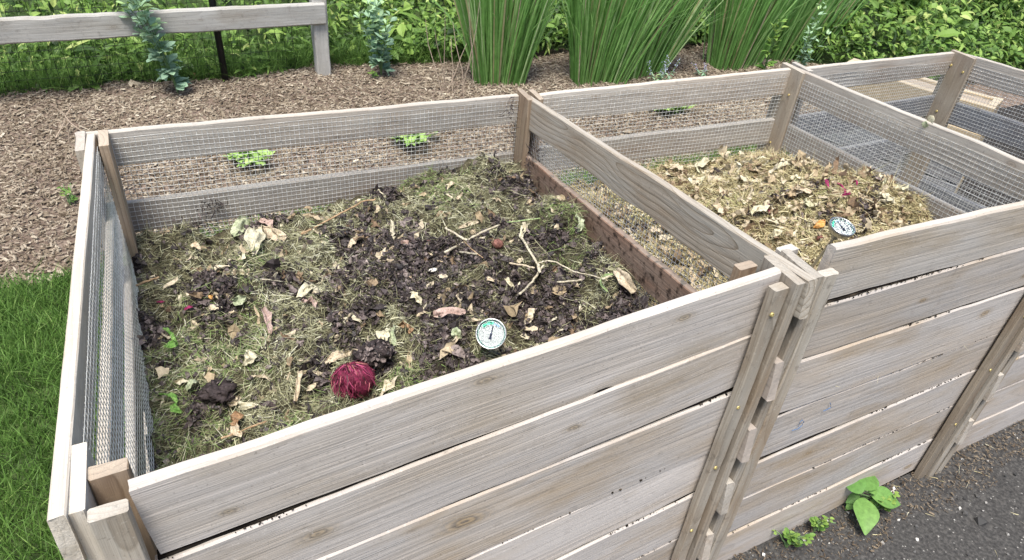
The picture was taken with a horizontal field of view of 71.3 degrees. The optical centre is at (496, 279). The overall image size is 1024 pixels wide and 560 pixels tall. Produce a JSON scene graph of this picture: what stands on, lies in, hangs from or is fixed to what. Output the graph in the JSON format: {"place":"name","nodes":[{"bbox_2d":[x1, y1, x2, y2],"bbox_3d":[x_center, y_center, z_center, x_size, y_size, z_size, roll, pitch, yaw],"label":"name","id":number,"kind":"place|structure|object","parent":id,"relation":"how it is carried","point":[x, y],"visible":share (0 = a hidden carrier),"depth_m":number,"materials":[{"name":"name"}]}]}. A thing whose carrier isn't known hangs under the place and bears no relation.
{"place":"outdoors","nodes":[
{"label":"outdoors","id":0,"kind":"place"},
{"bbox_2d":[0,253,124,559],"bbox_3d":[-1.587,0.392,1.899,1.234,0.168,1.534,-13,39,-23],"label":"lawn","id":1,"kind":"structure","parent":0,"point":[10,313],"depth_m":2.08,"materials":[{"name":"green plant"}]},
{"bbox_2d":[0,9,468,96],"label":"lawn","id":2,"kind":"structure","parent":0,"point":[340,59],"depth_m":4.19,"materials":[{"name":"green plant"}]},
{"bbox_2d":[100,144,793,373],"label":"lawn","id":3,"kind":"structure","parent":0,"point":[692,159],"depth_m":3.48,"materials":[{"name":"green plant"}]},
{"bbox_2d":[0,42,1023,289],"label":"mulch bed","id":4,"kind":"object","parent":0,"point":[71,238],"visible":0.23,"depth_m":3.69,"materials":[{"name":"wood"}]},
{"bbox_2d":[50,103,80,141],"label":"dry stalks","id":5,"kind":"object","parent":4,"relation":"on","point":[64,122],"visible":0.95,"depth_m":3.42,"materials":[{"name":"plant"}]},
{"bbox_2d":[56,183,77,204],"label":"seedling","id":6,"kind":"object","parent":4,"relation":"on","point":[71,197],"visible":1,"depth_m":2.93,"materials":[{"name":"green plant"}]},
{"bbox_2d":[128,79,141,87],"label":"fallen leaf","id":7,"kind":"object","parent":4,"relation":"on","point":[131,82],"visible":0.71,"depth_m":3.95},
{"bbox_2d":[116,0,191,93],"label":"false indigo","id":8,"kind":"object","parent":4,"relation":"on","point":[158,54],"visible":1,"depth_m":3.72,"materials":[{"name":"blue plant"}]},
{"bbox_2d":[222,149,274,166],"bbox_3d":[-1.159,-0.590,3.325,0.251,0.105,0.332,-13,39,-23],"label":"seedling patch","id":9,"kind":"object","parent":4,"relation":"on","point":[247,156],"visible":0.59,"depth_m":3.27,"materials":[{"name":"green plant"}]},
{"bbox_2d":[354,0,397,75],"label":"false indigo","id":10,"kind":"object","parent":4,"relation":"on","point":[379,60],"visible":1,"depth_m":4.22,"materials":[{"name":"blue plant"}]},
{"bbox_2d":[388,132,437,146],"bbox_3d":[-0.406,-0.723,3.603,0.277,0.102,0.318,-13,39,-23],"label":"seedling patch","id":11,"kind":"object","parent":4,"relation":"on","point":[417,137],"visible":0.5,"depth_m":3.54,"materials":[{"name":"green plant"}]},
{"bbox_2d":[425,0,479,98],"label":"dry stalks","id":12,"kind":"object","parent":4,"relation":"on","point":[452,61],"visible":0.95,"depth_m":4.12,"materials":[{"name":"plant"}]},
{"bbox_2d":[431,0,612,85],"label":"iris clump","id":13,"kind":"object","parent":4,"relation":"on","point":[508,37],"visible":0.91,"depth_m":4.19,"materials":[{"name":"plant"}]},
{"bbox_2d":[555,0,698,86],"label":"iris clump","id":14,"kind":"object","parent":4,"relation":"on","point":[605,38],"visible":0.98,"depth_m":4.36,"materials":[{"name":"plant"}]},
{"bbox_2d":[647,55,679,80],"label":"flowering plant","id":15,"kind":"object","parent":4,"relation":"on","point":[660,74],"visible":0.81,"depth_m":4.56,"materials":[{"name":"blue plant"}]},
{"bbox_2d":[654,105,695,114],"bbox_3d":[1.000,-1.026,4.192,0.312,0.104,0.238,-13,39,-23],"label":"seedling patch","id":16,"kind":"object","parent":4,"relation":"on","point":[675,109],"visible":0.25,"depth_m":4.16,"materials":[{"name":"green plant"}]},
{"bbox_2d":[627,0,761,78],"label":"iris clump","id":17,"kind":"object","parent":4,"relation":"on","point":[671,40],"visible":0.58,"depth_m":4.58,"materials":[{"name":"plant"}]},
{"bbox_2d":[693,63,708,75],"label":"flowering plant","id":18,"kind":"object","parent":4,"relation":"on","point":[702,74],"visible":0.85,"depth_m":4.76,"materials":[{"name":"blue plant"}]},
{"bbox_2d":[703,0,827,71],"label":"iris clump","id":19,"kind":"object","parent":4,"relation":"on","point":[739,38],"visible":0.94,"depth_m":4.83,"materials":[{"name":"plant"}]},
{"bbox_2d":[754,19,787,69],"bbox_3d":[1.764,-1.463,4.599,0.137,0.441,0.126,-5,37,-13],"label":"garden shrub","id":20,"kind":"object","parent":4,"relation":"on","point":[768,55],"visible":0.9,"depth_m":4.58,"materials":[{"name":"green plant"}]},
{"bbox_2d":[794,2,835,65],"bbox_3d":[2.090,-1.594,4.743,0.198,0.532,0.241,0,36,-7],"label":"garden shrub","id":21,"kind":"object","parent":4,"relation":"on","point":[805,49],"visible":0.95,"depth_m":4.76,"materials":[{"name":"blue plant"}]},
{"bbox_2d":[767,0,869,62],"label":"iris clump","id":22,"kind":"object","parent":4,"relation":"on","point":[795,33],"visible":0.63,"depth_m":5.09,"materials":[{"name":"plant"}]},
{"bbox_2d":[0,0,1023,83],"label":"ground","id":23,"kind":"structure","parent":0,"point":[825,56],"depth_m":5.46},
{"bbox_2d":[0,0,295,92],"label":"wire fence","id":24,"kind":"object","parent":23,"relation":"on","point":[220,52],"visible":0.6,"depth_m":3.94,"materials":[{"name":"black metal"}]},
{"bbox_2d":[0,0,330,75],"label":"wooden fence","id":25,"kind":"object","parent":23,"relation":"on","point":[69,27],"visible":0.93,"depth_m":3.79,"materials":[{"name":"grey wood"}]},
{"bbox_2d":[0,0,1023,92],"bbox_3d":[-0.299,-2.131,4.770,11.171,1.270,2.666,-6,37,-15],"label":"undergrowth","id":26,"kind":"object","parent":23,"relation":"on","point":[411,16],"visible":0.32,"depth_m":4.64,"materials":[{"name":"green plant"}]},
{"bbox_2d":[894,0,929,43],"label":"garden shrub","id":27,"kind":"object","parent":23,"relation":"on","point":[915,5],"visible":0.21,"depth_m":5.49,"materials":[{"name":"green plant"}]},
{"bbox_2d":[978,0,1023,32],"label":"garden shrub","id":28,"kind":"object","parent":23,"relation":"on","point":[996,2],"visible":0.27,"depth_m":5.77,"materials":[{"name":"green plant"}]},
{"bbox_2d":[191,104,1023,504],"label":"soil","id":29,"kind":"structure","parent":0,"point":[1003,148],"depth_m":3.71,"materials":[{"name":"soil"}]},
{"bbox_2d":[132,156,639,471],"bbox_3d":[-0.235,0.246,1.769,1.155,0.699,1.116,-13,39,-23],"label":"compost heap","id":30,"kind":"object","parent":29,"relation":"on","point":[338,201],"visible":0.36,"depth_m":1.60,"materials":[{"name":"soil"}]},
{"bbox_2d":[135,276,159,286],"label":"twig","id":31,"kind":"object","parent":30,"relation":"on","point":[146,281],"visible":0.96,"depth_m":1.72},
{"bbox_2d":[159,392,177,403],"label":"fallen leaf","id":32,"kind":"object","parent":30,"relation":"on","point":[173,396],"visible":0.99,"depth_m":1.40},
{"bbox_2d":[163,340,177,347],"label":"fallen leaf","id":33,"kind":"object","parent":30,"relation":"on","point":[171,344],"visible":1,"depth_m":1.49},
{"bbox_2d":[163,327,177,343],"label":"fallen leaf","id":34,"kind":"object","parent":30,"relation":"on","point":[167,329],"visible":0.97,"depth_m":1.54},
{"bbox_2d":[170,403,182,413],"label":"fallen leaf","id":35,"kind":"object","parent":30,"relation":"on","point":[176,409],"visible":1,"depth_m":1.39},
{"bbox_2d":[185,379,198,390],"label":"fallen leaf","id":36,"kind":"object","parent":30,"relation":"on","point":[190,382],"visible":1,"depth_m":1.41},
{"bbox_2d":[190,242,200,251],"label":"fallen leaf","id":37,"kind":"object","parent":30,"relation":"on","point":[196,245],"visible":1,"depth_m":1.78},
{"bbox_2d":[197,378,236,404],"bbox_3d":[-0.540,0.215,1.390,0.072,0.038,0.064,7,36,4],"label":"soil clod","id":38,"kind":"object","parent":30,"relation":"on","point":[215,392],"visible":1,"depth_m":1.38,"materials":[{"name":"soil"}]},
{"bbox_2d":[222,268,245,276],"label":"fallen leaf","id":39,"kind":"object","parent":30,"relation":"on","point":[243,272],"visible":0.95,"depth_m":1.62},
{"bbox_2d":[227,395,241,406],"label":"fallen leaf","id":40,"kind":"object","parent":30,"relation":"on","point":[233,402],"visible":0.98,"depth_m":1.40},
{"bbox_2d":[230,422,241,436],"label":"fallen leaf","id":41,"kind":"object","parent":30,"relation":"on","point":[233,429],"visible":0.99,"depth_m":1.29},
{"bbox_2d":[230,411,243,425],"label":"fallen leaf","id":42,"kind":"object","parent":30,"relation":"on","point":[235,415],"visible":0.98,"depth_m":1.32,"materials":[{"name":"plant"}]},
{"bbox_2d":[230,214,248,240],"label":"fallen leaf","id":43,"kind":"object","parent":30,"relation":"on","point":[238,223],"visible":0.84,"depth_m":1.92,"materials":[{"name":"plant"}]},
{"bbox_2d":[232,295,246,305],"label":"fallen leaf","id":44,"kind":"object","parent":30,"relation":"on","point":[239,300],"visible":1,"depth_m":1.58,"materials":[{"name":"plant"}]},
{"bbox_2d":[220,420,266,438],"bbox_3d":[-0.455,0.271,1.288,0.082,0.029,0.016,-6,37,-14],"label":"twig","id":45,"kind":"object","parent":30,"relation":"on","point":[231,434],"visible":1,"depth_m":1.28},
{"bbox_2d":[238,401,258,410],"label":"fallen leaf","id":46,"kind":"object","parent":30,"relation":"on","point":[245,405],"visible":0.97,"depth_m":1.35,"materials":[{"name":"plant"}]},
{"bbox_2d":[242,349,257,365],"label":"fallen leaf","id":47,"kind":"object","parent":30,"relation":"on","point":[250,358],"visible":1,"depth_m":1.40,"materials":[{"name":"plant"}]},
{"bbox_2d":[244,224,265,255],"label":"fallen leaf","id":48,"kind":"object","parent":30,"relation":"on","point":[254,234],"visible":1,"depth_m":1.75,"materials":[{"name":"plant"}]},
{"bbox_2d":[259,218,272,227],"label":"fallen leaf","id":49,"kind":"object","parent":30,"relation":"on","point":[266,222],"visible":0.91,"depth_m":1.86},
{"bbox_2d":[261,306,272,333],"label":"fallen leaf","id":50,"kind":"object","parent":30,"relation":"on","point":[267,313],"visible":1,"depth_m":1.51,"materials":[{"name":"plant"}]},
{"bbox_2d":[258,225,287,240],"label":"fallen leaf","id":51,"kind":"object","parent":30,"relation":"on","point":[269,231],"visible":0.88,"depth_m":1.81,"materials":[{"name":"plant"}]},
{"bbox_2d":[294,370,302,400],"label":"fallen leaf","id":52,"kind":"object","parent":30,"relation":"on","point":[298,380],"visible":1,"depth_m":1.39,"materials":[{"name":"plant"}]},
{"bbox_2d":[296,282,313,296],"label":"fallen leaf","id":53,"kind":"object","parent":30,"relation":"on","point":[305,288],"visible":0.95,"depth_m":1.62,"materials":[{"name":"plant"}]},
{"bbox_2d":[301,296,317,309],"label":"fallen leaf","id":54,"kind":"object","parent":30,"relation":"on","point":[309,300],"visible":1,"depth_m":1.56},
{"bbox_2d":[324,350,350,364],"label":"fallen leaf","id":55,"kind":"object","parent":30,"relation":"on","point":[337,354],"visible":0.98,"depth_m":1.43,"materials":[{"name":"plant"}]},
{"bbox_2d":[301,199,375,234],"bbox_3d":[-0.418,-0.171,1.878,0.030,0.014,0.247,29,42,30],"label":"plant stem","id":56,"kind":"object","parent":30,"relation":"on","point":[338,214],"visible":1,"depth_m":1.87,"materials":[{"name":"plant"}]},
{"bbox_2d":[330,359,375,400],"bbox_3d":[-0.275,0.197,1.382,0.096,0.088,0.079,-13,39,-23],"label":"red root ball","id":57,"kind":"object","parent":30,"relation":"on","point":[354,379],"visible":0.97,"depth_m":1.36,"materials":[{"name":"plant"}]},
{"bbox_2d":[348,237,361,247],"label":"fallen leaf","id":58,"kind":"object","parent":30,"relation":"on","point":[352,241],"visible":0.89,"depth_m":1.84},
{"bbox_2d":[352,338,396,366],"bbox_3d":[-0.242,0.144,1.416,0.091,0.057,0.061,-13,39,-23],"label":"soil clod","id":59,"kind":"object","parent":30,"relation":"on","point":[376,352],"visible":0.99,"depth_m":1.40,"materials":[{"name":"brown soil"}]},
{"bbox_2d":[376,327,390,340],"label":"fallen leaf","id":60,"kind":"object","parent":30,"relation":"on","point":[383,334],"visible":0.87,"depth_m":1.47,"materials":[{"name":"plant"}]},
{"bbox_2d":[130,151,645,472],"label":"grass clippings","id":61,"kind":"object","parent":30,"relation":"on","point":[316,405],"depth_m":1.60,"materials":[{"name":"plant"}]},
{"bbox_2d":[130,151,648,468],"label":"rotted leaves","id":62,"kind":"object","parent":30,"relation":"on","point":[458,351],"visible":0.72,"depth_m":1.63,"materials":[{"name":"brown plant"}]},
{"bbox_2d":[147,160,631,453],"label":"leaf litter","id":63,"kind":"object","parent":30,"relation":"on","point":[234,329],"visible":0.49,"depth_m":1.61,"materials":[{"name":"plant"}]},
{"bbox_2d":[137,154,642,465],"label":"soil crumbs","id":64,"kind":"object","parent":30,"relation":"on","point":[385,292],"visible":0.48,"depth_m":1.63,"materials":[{"name":"brown soil"}]},
{"bbox_2d":[388,325,396,346],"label":"fallen leaf","id":65,"kind":"object","parent":30,"relation":"on","point":[392,337],"visible":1,"depth_m":1.46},
{"bbox_2d":[398,320,413,333],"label":"fallen leaf","id":66,"kind":"object","parent":30,"relation":"on","point":[402,324],"visible":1,"depth_m":1.49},
{"bbox_2d":[410,291,422,304],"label":"fallen leaf","id":67,"kind":"object","parent":30,"relation":"on","point":[416,296],"visible":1,"depth_m":1.55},
{"bbox_2d":[433,307,465,317],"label":"fallen leaf","id":68,"kind":"object","parent":30,"relation":"on","point":[443,312],"visible":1,"depth_m":1.50,"materials":[{"name":"plant"}]},
{"bbox_2d":[451,327,461,338],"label":"fallen leaf","id":69,"kind":"object","parent":30,"relation":"on","point":[456,331],"visible":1,"depth_m":1.47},
{"bbox_2d":[445,226,469,240],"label":"plant stem","id":70,"kind":"object","parent":30,"relation":"on","point":[456,234],"visible":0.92,"depth_m":1.79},
{"bbox_2d":[458,220,478,228],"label":"fallen leaf","id":71,"kind":"object","parent":30,"relation":"on","point":[464,225],"visible":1,"depth_m":1.86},
{"bbox_2d":[444,224,499,252],"bbox_3d":[-0.065,-0.107,1.776,0.028,0.040,0.238,24,40,25],"label":"plant stem","id":72,"kind":"object","parent":30,"relation":"on","point":[472,236],"visible":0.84,"depth_m":1.79,"materials":[{"name":"plant"}]},
{"bbox_2d":[476,318,506,349],"bbox_3d":[-0.011,0.119,1.509,0.061,0.205,0.218,5,36,0],"label":"dial thermometer","id":73,"kind":"object","parent":30,"relation":"in","point":[491,333],"visible":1,"depth_m":1.39,"materials":[{"name":"metal"}]},
{"bbox_2d":[492,238,503,248],"bbox_3d":[0.005,-0.089,1.772,0.029,0.025,0.029,-13,39,-23],"label":"beet","id":74,"kind":"object","parent":30,"relation":"on","point":[497,243],"visible":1,"depth_m":1.76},
{"bbox_2d":[509,262,534,268],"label":"plant stem","id":75,"kind":"object","parent":30,"relation":"on","point":[524,265],"visible":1,"depth_m":1.71,"materials":[{"name":"beige plant"}]},
{"bbox_2d":[519,223,529,238],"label":"fallen leaf","id":76,"kind":"object","parent":30,"relation":"on","point":[521,233],"visible":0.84,"depth_m":1.82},
{"bbox_2d":[519,233,540,272],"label":"plant stem","id":77,"kind":"object","parent":30,"relation":"on","point":[532,255],"visible":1,"depth_m":1.73,"materials":[{"name":"plant"}]},
{"bbox_2d":[518,265,543,294],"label":"plant stem","id":78,"kind":"object","parent":30,"relation":"on","point":[531,282],"visible":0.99,"depth_m":1.71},
{"bbox_2d":[538,260,607,280],"bbox_3d":[0.186,-0.026,1.688,0.190,0.041,0.038,26,40,26],"label":"plant stem","id":79,"kind":"object","parent":30,"relation":"on","point":[572,270],"visible":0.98,"depth_m":1.71,"materials":[{"name":"plant"}]},
{"bbox_2d":[575,214,584,232],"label":"fallen leaf","id":80,"kind":"object","parent":30,"relation":"on","point":[580,225],"visible":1,"depth_m":1.80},
{"bbox_2d":[613,268,636,293],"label":"fallen leaf","id":81,"kind":"object","parent":30,"relation":"on","point":[624,279],"visible":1,"depth_m":1.61,"materials":[{"name":"plant"}]},
{"bbox_2d":[47,89,838,559],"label":"compost bin","id":82,"kind":"object","parent":29,"relation":"on","point":[641,435],"visible":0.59,"depth_m":1.21,"materials":[{"name":"grey wood"}]},
{"bbox_2d":[172,212,214,232],"bbox_3d":[-0.787,-0.140,1.875,0.108,0.089,0.046,-13,39,-23],"label":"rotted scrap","id":83,"kind":"object","parent":82,"relation":"attached to","point":[198,225],"visible":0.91,"depth_m":1.87,"materials":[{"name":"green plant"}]},
{"bbox_2d":[195,194,227,217],"bbox_3d":[-0.745,-0.195,1.895,0.099,0.085,0.042,-13,39,-23],"label":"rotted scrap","id":84,"kind":"object","parent":82,"relation":"attached to","point":[214,206],"visible":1,"depth_m":1.89,"materials":[{"name":"grey plant"}]},
{"bbox_2d":[498,89,518,145],"bbox_3d":[0.039,-0.473,2.098,0.075,0.181,0.054,-13,39,-23],"label":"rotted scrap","id":85,"kind":"object","parent":82,"relation":"attached to","point":[510,118],"visible":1,"depth_m":2.09,"materials":[{"name":"brown plant"}]},
{"bbox_2d":[524,138,545,173],"bbox_3d":[0.118,-0.367,2.166,0.096,0.175,0.058,-13,39,-23],"label":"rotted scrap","id":86,"kind":"object","parent":82,"relation":"attached to","point":[528,165],"visible":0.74,"depth_m":2.15,"materials":[{"name":"plant"}]},
{"bbox_2d":[568,158,932,302],"bbox_3d":[0.698,0.046,2.137,0.908,0.725,1.120,-10,38,-19],"label":"compost heap","id":87,"kind":"object","parent":29,"relation":"on","point":[787,215],"visible":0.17,"depth_m":1.95,"materials":[{"name":"plant"}]},
{"bbox_2d":[575,152,924,303],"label":"rotted leaves","id":88,"kind":"object","parent":87,"relation":"on","point":[863,222],"visible":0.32,"depth_m":1.96,"materials":[{"name":"beige plant"}]},
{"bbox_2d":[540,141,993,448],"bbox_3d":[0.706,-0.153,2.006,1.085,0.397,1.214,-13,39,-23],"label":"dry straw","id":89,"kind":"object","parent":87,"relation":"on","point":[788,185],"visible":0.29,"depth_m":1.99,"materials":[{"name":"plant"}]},
{"bbox_2d":[649,226,664,234],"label":"fallen leaf","id":90,"kind":"object","parent":89,"relation":"on","point":[658,231],"visible":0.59,"depth_m":1.95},
{"bbox_2d":[669,164,683,173],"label":"fallen leaf","id":91,"kind":"object","parent":89,"relation":"on","point":[678,166],"visible":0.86,"depth_m":2.28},
{"bbox_2d":[695,157,715,166],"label":"fallen leaf","id":92,"kind":"object","parent":89,"relation":"on","point":[704,161],"visible":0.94,"depth_m":2.33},
{"bbox_2d":[710,167,725,175],"bbox_3d":[0.697,-0.330,2.239,0.057,0.037,0.049,1,36,-5],"label":"soil clod","id":93,"kind":"object","parent":89,"relation":"on","point":[716,170],"visible":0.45,"depth_m":2.23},
{"bbox_2d":[580,145,928,307],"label":"leaf litter","id":94,"kind":"object","parent":89,"relation":"on","point":[853,207],"visible":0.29,"depth_m":1.99,"materials":[{"name":"plant"}]},
{"bbox_2d":[750,205,770,213],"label":"fallen leaf","id":95,"kind":"object","parent":89,"relation":"on","point":[765,208],"visible":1,"depth_m":1.94,"materials":[{"name":"plant"}]},
{"bbox_2d":[770,228,782,237],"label":"fallen leaf","id":96,"kind":"object","parent":89,"relation":"on","point":[776,232],"visible":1,"depth_m":1.89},
{"bbox_2d":[776,161,792,168],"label":"fallen leaf","id":97,"kind":"object","parent":89,"relation":"on","point":[781,164],"visible":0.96,"depth_m":2.12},
{"bbox_2d":[793,186,811,193],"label":"fallen leaf","id":98,"kind":"object","parent":89,"relation":"on","point":[806,190],"visible":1,"depth_m":1.98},
{"bbox_2d":[813,219,824,228],"bbox_3d":[0.868,-0.144,1.907,0.036,0.030,0.020,-7,37,-16],"label":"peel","id":99,"kind":"object","parent":89,"relation":"on","point":[820,224],"visible":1,"depth_m":1.91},
{"bbox_2d":[879,192,894,202],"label":"fallen leaf","id":100,"kind":"object","parent":89,"relation":"on","point":[887,196],"visible":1,"depth_m":1.93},
{"bbox_2d":[811,217,855,267],"bbox_3d":[0.770,-0.036,1.700,0.060,0.250,0.093,-13,39,-23],"label":"dial thermometer","id":101,"kind":"object","parent":87,"relation":"in","point":[841,228],"visible":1,"depth_m":1.62,"materials":[{"name":"metal"}]},
{"bbox_2d":[537,62,1023,559],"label":"compost bin","id":102,"kind":"object","parent":29,"relation":"on","point":[901,300],"visible":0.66,"depth_m":1.75,"materials":[{"name":"grey wood"}]},
{"bbox_2d":[786,50,1023,452],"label":"compost bin","id":103,"kind":"object","parent":29,"relation":"on","point":[956,71],"visible":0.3,"depth_m":2.72,"materials":[{"name":"grey wood"}]},
{"bbox_2d":[816,58,1002,192],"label":"cardboard sheets","id":104,"kind":"object","parent":29,"relation":"on","point":[949,126],"visible":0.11,"depth_m":3.46,"materials":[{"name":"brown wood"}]},
{"bbox_2d":[729,419,1023,559],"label":"path","id":105,"kind":"structure","parent":0,"point":[961,535],"depth_m":1.94,"materials":[{"name":"asphalt"}]},
{"bbox_2d":[773,527,815,547],"bbox_3d":[0.750,0.663,1.826,0.106,0.077,0.058,22,39,22],"label":"weed","id":106,"kind":"object","parent":105,"relation":"on","point":[793,538],"visible":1,"depth_m":1.82,"materials":[{"name":"green plant"}]},
{"bbox_2d":[809,515,834,532],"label":"weed","id":107,"kind":"object","parent":105,"relation":"on","point":[817,523],"visible":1,"depth_m":1.87,"materials":[{"name":"green plant"}]},
{"bbox_2d":[846,476,900,534],"bbox_3d":[1.005,0.593,1.925,0.160,0.111,0.136,-13,39,-23],"label":"weed","id":108,"kind":"object","parent":105,"relation":"on","point":[866,511],"visible":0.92,"depth_m":1.90,"materials":[{"name":"green plant"}]},
{"bbox_2d":[728,421,1023,559],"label":"path debris","id":109,"kind":"object","parent":105,"relation":"on","point":[887,520],"visible":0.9,"depth_m":2.00,"materials":[{"name":"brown wood"}]},
{"bbox_2d":[870,491,899,511],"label":"weed","id":110,"kind":"object","parent":105,"relation":"on","point":[896,494],"visible":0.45,"depth_m":1.93,"materials":[{"name":"green plant"}]},
{"bbox_2d":[762,434,1022,559],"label":"path grit","id":111,"kind":"object","parent":105,"relation":"on","point":[980,521],"visible":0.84,"depth_m":1.95,"materials":[{"name":"gravel"}]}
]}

